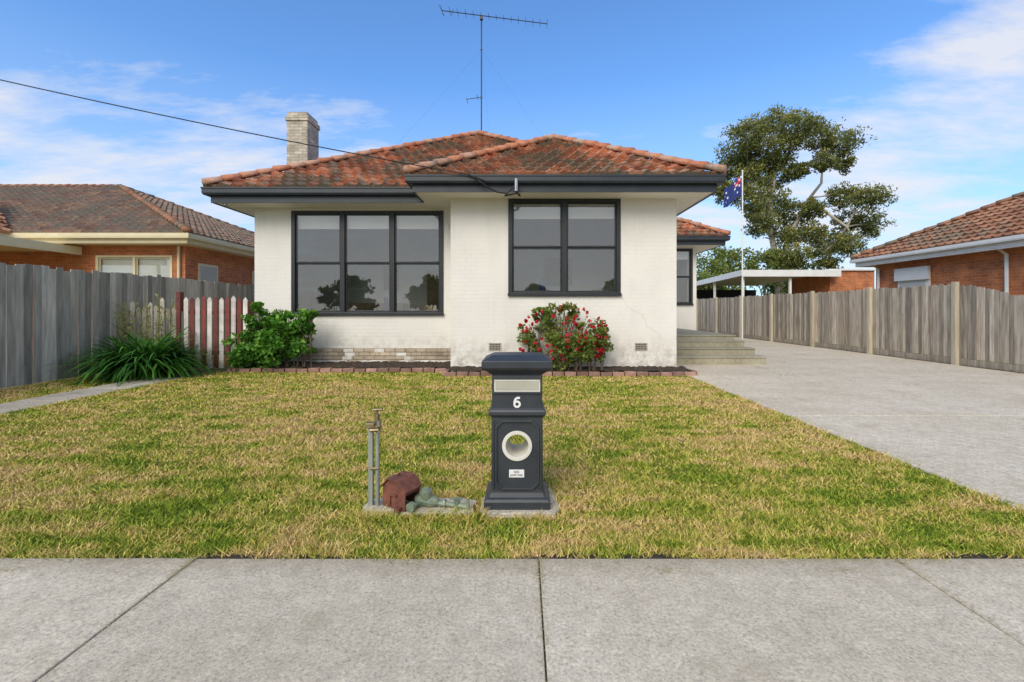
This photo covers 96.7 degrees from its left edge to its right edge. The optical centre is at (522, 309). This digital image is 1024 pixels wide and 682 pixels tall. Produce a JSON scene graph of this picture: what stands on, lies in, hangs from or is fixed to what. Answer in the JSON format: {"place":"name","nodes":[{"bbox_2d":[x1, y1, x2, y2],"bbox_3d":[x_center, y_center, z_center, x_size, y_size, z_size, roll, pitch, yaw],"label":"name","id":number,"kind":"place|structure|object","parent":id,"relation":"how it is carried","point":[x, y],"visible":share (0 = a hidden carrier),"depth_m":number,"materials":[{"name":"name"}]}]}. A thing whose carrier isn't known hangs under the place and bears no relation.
{"place":"outdoors","nodes":[
{"label":"outdoors","id":0,"kind":"place"},
{"bbox_2d":[0,371,211,414],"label":"garden path","id":1,"kind":"structure","parent":0,"point":[38,401],"depth_m":7.03,"materials":[{"name":"concrete"}]},
{"bbox_2d":[0,558,1023,681],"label":"footpath","id":2,"kind":"structure","parent":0,"point":[772,621],"depth_m":1.91,"materials":[{"name":"concrete"}]},
{"bbox_2d":[0,330,1023,563],"bbox_3d":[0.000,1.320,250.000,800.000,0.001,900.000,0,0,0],"label":"ground","id":3,"kind":"structure","parent":0,"point":[224,369],"depth_m":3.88,"materials":[{"name":"green plant"}]},
{"bbox_2d":[0,263,254,388],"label":"paling fence","id":4,"kind":"object","parent":3,"relation":"on","point":[57,308],"visible":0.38,"depth_m":8.59,"materials":[{"name":"wood"}]},
{"bbox_2d":[0,246,254,353],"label":"walls","id":5,"kind":"structure","parent":3,"relation":"on","point":[235,269],"depth_m":13.50,"materials":[{"name":"orange brick"}]},
{"bbox_2d":[0,236,179,277],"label":"porch roof","id":6,"kind":"structure","parent":5,"relation":"attached to","point":[12,244],"depth_m":12.48,"materials":[{"name":"beige paint"}]},
{"bbox_2d":[95,255,172,277],"bbox_3d":[-11.515,-0.588,13.515,2.290,2.045,0.150,0,0,0],"label":"front window frame","id":7,"kind":"object","parent":5,"relation":"attached to","point":[98,258],"visible":0.47,"depth_m":13.48,"materials":[{"name":"beige paint"}]},
{"bbox_2d":[102,259,169,276],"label":"front window blinds","id":8,"kind":"object","parent":7,"relation":"attached to","point":[154,267],"visible":0.2,"depth_m":13.60,"materials":[{"name":"white fabric"}]},
{"bbox_2d":[65,243,254,258],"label":"soffit","id":9,"kind":"structure","parent":5,"relation":"on","point":[201,247],"depth_m":13.48,"materials":[{"name":"beige paint"}]},
{"bbox_2d":[0,233,254,256],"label":"gutter","id":10,"kind":"object","parent":9,"relation":"on","point":[131,238],"visible":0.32,"depth_m":12.92,"materials":[{"name":"beige paint"}]},
{"bbox_2d":[0,211,11,233],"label":"roof wing slope","id":11,"kind":"structure","parent":10,"relation":"on","point":[4,228],"depth_m":12.88,"materials":[{"name":"orange tile"}]},
{"bbox_2d":[0,185,187,232],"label":"roof front slope","id":12,"kind":"structure","parent":10,"relation":"on","point":[69,209],"depth_m":14.93,"materials":[{"name":"brown tile"}]},
{"bbox_2d":[0,184,254,232],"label":"ridge caps","id":13,"kind":"object","parent":12,"relation":"on","point":[182,226],"visible":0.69,"depth_m":18.35,"materials":[{"name":"red tile"}]},
{"bbox_2d":[131,189,254,247],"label":"roof right slope","id":14,"kind":"structure","parent":10,"relation":"on","point":[202,225],"depth_m":17.21,"materials":[{"name":"brown tile"}]},
{"bbox_2d":[198,263,254,285],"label":"side windows","id":15,"kind":"structure","parent":5,"relation":"attached to","point":[207,272],"depth_m":14.47,"materials":[{"name":"beige paint"}]},
{"bbox_2d":[46,320,227,386],"bbox_3d":[-7.418,0.745,8.950,2.959,1.110,2.875,0,0,-26],"label":"agapanthus plant","id":16,"kind":"object","parent":3,"relation":"on","point":[145,360],"visible":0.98,"depth_m":8.58,"materials":[{"name":"green plant"}]},
{"bbox_2d":[111,293,177,344],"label":"tall weeds","id":17,"kind":"object","parent":3,"relation":"on","point":[119,316],"visible":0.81,"depth_m":9.58,"materials":[{"name":"green plant"}]},
{"bbox_2d":[129,292,253,367],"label":"picket gate","id":18,"kind":"structure","parent":3,"relation":"on","point":[239,307],"depth_m":9.80,"materials":[{"name":"white wood"}]},
{"bbox_2d":[365,408,382,505],"bbox_3d":[-0.960,0.982,2.978,0.171,0.677,0.080,0,0,33],"label":"garden tap","id":19,"kind":"object","parent":3,"relation":"on","point":[375,426],"visible":0.93,"depth_m":2.99,"materials":[{"name":"grey metal"}]},
{"bbox_2d":[363,471,477,516],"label":"rocks","id":20,"kind":"object","parent":3,"relation":"on","point":[401,491],"visible":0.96,"depth_m":2.95,"materials":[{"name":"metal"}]},
{"bbox_2d":[227,368,696,375],"bbox_3d":[-1.341,1.279,9.326,9.700,0.107,0.671,0,0,0],"label":"brick edging","id":21,"kind":"object","parent":3,"relation":"on","point":[445,372],"visible":0.77,"depth_m":9.37,"materials":[{"name":"brown brick"}]},
{"bbox_2d":[239,361,691,371],"bbox_3d":[-1.375,1.218,9.820,9.550,0.083,1.400,0,0,0],"label":"garden bed","id":22,"kind":"object","parent":3,"relation":"on","point":[383,364],"visible":0.72,"depth_m":9.75,"materials":[{"name":"brown soil"}]},
{"bbox_2d":[221,301,318,371],"bbox_3d":[-5.395,0.611,9.779,2.019,1.594,1.284,0,0,0],"label":"leafy shrub","id":23,"kind":"object","parent":22,"relation":"on","point":[276,340],"visible":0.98,"depth_m":9.62,"materials":[{"name":"green plant"}]},
{"bbox_2d":[255,199,695,371],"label":"walls","id":24,"kind":"structure","parent":3,"relation":"on","point":[482,309],"depth_m":9.60,"materials":[{"name":"paint"}]},
{"bbox_2d":[291,211,443,315],"bbox_3d":[-3.575,-1.073,10.515,3.530,2.415,0.150,0,0,0],"label":"window frame","id":25,"kind":"object","parent":24,"relation":"attached to","point":[344,263],"visible":0.96,"depth_m":10.48,"materials":[{"name":"black paint"}]},
{"bbox_2d":[298,216,438,228],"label":"window blinds","id":26,"kind":"object","parent":25,"relation":"attached to","point":[368,222],"depth_m":10.60,"materials":[{"name":"white fabric"}]},
{"bbox_2d":[301,348,450,361],"bbox_3d":[-3.315,1.080,10.491,3.570,0.380,0.018,0,0,0],"label":"exposed brick course","id":27,"kind":"object","parent":24,"relation":"attached to","point":[381,354],"visible":0.77,"depth_m":10.49,"materials":[{"name":"beige brick"}]},
{"bbox_2d":[383,277,545,309],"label":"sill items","id":28,"kind":"object","parent":24,"relation":"attached to","point":[542,287],"visible":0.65,"depth_m":10.86,"materials":[{"name":"grey metal"}]},
{"bbox_2d":[217,192,720,252],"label":"soffit","id":29,"kind":"structure","parent":24,"relation":"on","point":[685,200],"depth_m":9.58,"materials":[{"name":"paint"}]},
{"bbox_2d":[200,174,730,253],"bbox_3d":[0.260,-2.475,16.419,14.304,0.310,15.162,0,0,0],"label":"gutter and fascia","id":30,"kind":"object","parent":29,"relation":"on","point":[578,182],"visible":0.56,"depth_m":8.97,"materials":[{"name":"black metal"}]},
{"bbox_2d":[205,133,514,186],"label":"roof front slope","id":31,"kind":"structure","parent":30,"relation":"on","point":[361,171],"depth_m":10.90,"materials":[{"name":"tile"}]},
{"bbox_2d":[285,112,319,165],"bbox_3d":[-6.440,-2.170,13.360,0.660,6.980,0.780,0,0,0],"label":"chimney","id":32,"kind":"object","parent":31,"relation":"on","point":[303,127],"visible":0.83,"depth_m":13.00,"materials":[{"name":"brick"}]},
{"bbox_2d":[201,130,730,234],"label":"ridge caps","id":33,"kind":"object","parent":31,"relation":"on","point":[704,165],"visible":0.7,"depth_m":10.65,"materials":[{"name":"orange tile"}]},
{"bbox_2d":[404,5,547,136],"bbox_3d":[-1.350,-6.937,15.700,5.702,5.916,4.602,0,0,0],"label":"tv antenna","id":34,"kind":"object","parent":33,"relation":"on","point":[481,17],"visible":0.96,"depth_m":15.18,"materials":[{"name":"metal"}]},
{"bbox_2d":[468,174,520,196],"bbox_3d":[-0.485,-2.419,8.846,1.102,0.412,0.362,0,0,-21],"label":"cable bracket","id":35,"kind":"object","parent":30,"relation":"attached to","point":[515,186],"visible":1,"depth_m":8.80,"materials":[{"name":"metal"}]},
{"bbox_2d":[0,79,467,174],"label":"power cable","id":36,"kind":"object","parent":35,"relation":"attached to","point":[231,129],"visible":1,"depth_m":8.59,"materials":[{"name":"black rubber"}]},
{"bbox_2d":[408,137,722,173],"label":"roof wing front slope","id":37,"kind":"structure","parent":30,"relation":"on","point":[553,155],"depth_m":9.45,"materials":[{"name":"tile"}]},
{"bbox_2d":[677,221,728,235],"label":"roof rear wing front","id":38,"kind":"structure","parent":30,"relation":"on","point":[685,229],"depth_m":16.51,"materials":[{"name":"tile"}]},
{"bbox_2d":[298,219,686,309],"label":"rooms","id":39,"kind":"object","parent":24,"relation":"attached to","point":[319,285],"visible":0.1,"depth_m":13.17,"materials":[{"name":"grey"}]},
{"bbox_2d":[348,258,570,309],"bbox_3d":[-1.844,-0.330,12.229,6.217,2.100,1.255,0,0,11],"label":"furniture","id":40,"kind":"object","parent":39,"relation":"on","point":[552,270],"visible":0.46,"depth_m":12.20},
{"bbox_2d":[457,297,665,363],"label":"wall cracks","id":41,"kind":"structure","parent":24,"relation":"attached to","point":[620,362],"depth_m":9.60,"materials":[{"name":"grey paint"}]},
{"bbox_2d":[508,199,621,295],"bbox_3d":[0.885,-1.310,9.615,2.390,2.050,0.150,0,0,0],"label":"window frame","id":42,"kind":"object","parent":24,"relation":"attached to","point":[563,203],"visible":1,"depth_m":9.58,"materials":[{"name":"black paint"}]},
{"bbox_2d":[514,204,613,218],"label":"window blinds","id":43,"kind":"object","parent":42,"relation":"attached to","point":[552,211],"depth_m":9.70,"materials":[{"name":"white fabric"}]},
{"bbox_2d":[489,343,646,349],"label":"wall vents","id":44,"kind":"object","parent":24,"relation":"attached to","point":[497,346],"depth_m":9.59,"materials":[{"name":"grey metal"}]},
{"bbox_2d":[677,249,693,304],"bbox_3d":[5.530,-1.222,17.015,1.680,2.115,0.150,0,0,0],"label":"window frame","id":45,"kind":"object","parent":24,"relation":"attached to","point":[690,276],"visible":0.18,"depth_m":16.99,"materials":[{"name":"black paint"}]},
{"bbox_2d":[677,252,688,259],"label":"window blinds","id":46,"kind":"object","parent":45,"relation":"attached to","point":[682,255],"depth_m":17.10,"materials":[{"name":"white fabric"}]},
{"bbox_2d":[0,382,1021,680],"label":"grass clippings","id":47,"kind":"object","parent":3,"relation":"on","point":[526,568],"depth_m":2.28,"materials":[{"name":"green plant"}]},
{"bbox_2d":[4,553,1023,560],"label":"soil strip","id":48,"kind":"object","parent":3,"relation":"on","point":[662,556],"visible":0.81,"depth_m":2.42,"materials":[{"name":"brown soil"}]},
{"bbox_2d":[481,352,552,509],"bbox_3d":[-0.035,0.799,3.100,0.458,1.002,0.356,0,0,0],"label":"letterbox","id":49,"kind":"object","parent":3,"relation":"on","point":[517,407],"visible":1,"depth_m":2.97,"materials":[{"name":"grey plastic"}]},
{"bbox_2d":[480,488,559,517],"bbox_3d":[-0.018,1.331,3.092,0.525,0.078,0.415,0,0,0],"label":"letterbox footing","id":50,"kind":"object","parent":3,"relation":"on","point":[509,513],"visible":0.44,"depth_m":2.91,"materials":[{"name":"grey concrete"}]},
{"bbox_2d":[516,301,613,371],"bbox_3d":[0.854,0.564,9.216,1.960,1.483,1.088,0,0,0],"label":"rose bush","id":51,"kind":"object","parent":3,"relation":"on","point":[598,339],"visible":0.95,"depth_m":9.10,"materials":[{"name":"green plant"}]},
{"bbox_2d":[696,245,801,295],"bbox_3d":[16.012,-1.774,33.698,12.098,6.166,4.571,0,0,-25],"label":"background tree","id":52,"kind":"object","parent":3,"relation":"on","point":[719,264],"visible":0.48,"depth_m":32.68,"materials":[{"name":"green plant"}]},
{"bbox_2d":[696,270,840,329],"bbox_3d":[12.965,-0.300,25.970,4.810,3.240,8.060,0,0,0],"label":"carport","id":53,"kind":"object","parent":3,"relation":"on","point":[755,277],"visible":0.39,"depth_m":25.27,"materials":[{"name":"white paint"}]},
{"bbox_2d":[751,258,843,295],"bbox_3d":[23.377,-1.697,38.242,9.000,6.017,4.856,0,0,-12],"label":"background tree","id":54,"kind":"object","parent":3,"relation":"on","point":[810,267],"visible":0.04,"depth_m":37.26,"materials":[{"name":"green plant"}]},
{"bbox_2d":[707,102,898,294],"bbox_3d":[21.061,-7.483,34.883,15.585,17.643,7.992,0,0,0],"label":"gum tree","id":55,"kind":"object","parent":3,"relation":"on","point":[764,211],"visible":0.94,"depth_m":34.24,"materials":[{"name":"green plant"}]},
{"bbox_2d":[792,269,875,333],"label":"brick garage","id":56,"kind":"structure","parent":3,"relation":"on","point":[853,279],"depth_m":22.50,"materials":[{"name":"orange brick"}]},
{"bbox_2d":[0,0,1023,295],"label":"sky","id":57,"kind":"structure","parent":0,"point":[939,84],"materials":[{"name":"blue"}]},
{"bbox_2d":[677,337,1023,510],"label":"driveway","id":58,"kind":"structure","parent":0,"point":[970,420],"depth_m":6.32,"materials":[{"name":"concrete"}]},
{"bbox_2d":[677,328,766,364],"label":"porch steps","id":59,"kind":"structure","parent":58,"relation":"on","point":[695,347],"depth_m":11.20,"materials":[{"name":"concrete"}]},
{"bbox_2d":[723,170,742,338],"bbox_3d":[9.255,-2.410,19.987,0.930,7.460,0.262,0,0,0],"label":"flagpole","id":60,"kind":"object","parent":58,"relation":"on","point":[733,191],"visible":1,"depth_m":19.98,"materials":[{"name":"white metal"}]},
{"bbox_2d":[696,282,1023,372],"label":"paling fence","id":61,"kind":"object","parent":58,"relation":"on","point":[873,318],"visible":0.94,"depth_m":12.66,"materials":[{"name":"grey wood"}]},
{"bbox_2d":[876,247,1023,357],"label":"walls","id":62,"kind":"structure","parent":0,"point":[985,269],"depth_m":13.17,"materials":[{"name":"orange brick"}]},
{"bbox_2d":[871,249,1008,312],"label":"side windows","id":63,"kind":"structure","parent":62,"relation":"attached to","point":[912,276],"depth_m":14.94,"materials":[{"name":"white paint"}]},
{"bbox_2d":[860,244,1023,265],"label":"soffit","id":64,"kind":"structure","parent":62,"relation":"attached to","point":[949,255],"depth_m":13.78,"materials":[{"name":"white paint"}]},
{"bbox_2d":[850,234,1023,266],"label":"gutter","id":65,"kind":"object","parent":64,"relation":"on","point":[992,244],"visible":0.5,"depth_m":13.43,"materials":[{"name":"white paint"}]},
{"bbox_2d":[851,195,1023,259],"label":"roof","id":66,"kind":"structure","parent":65,"relation":"on","point":[1004,219],"depth_m":13.87,"materials":[{"name":"orange tile"}]},
{"bbox_2d":[850,191,1023,258],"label":"ridge caps","id":67,"kind":"object","parent":66,"relation":"on","point":[972,212],"visible":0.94,"depth_m":15.46,"materials":[{"name":"orange tile"}]}
]}

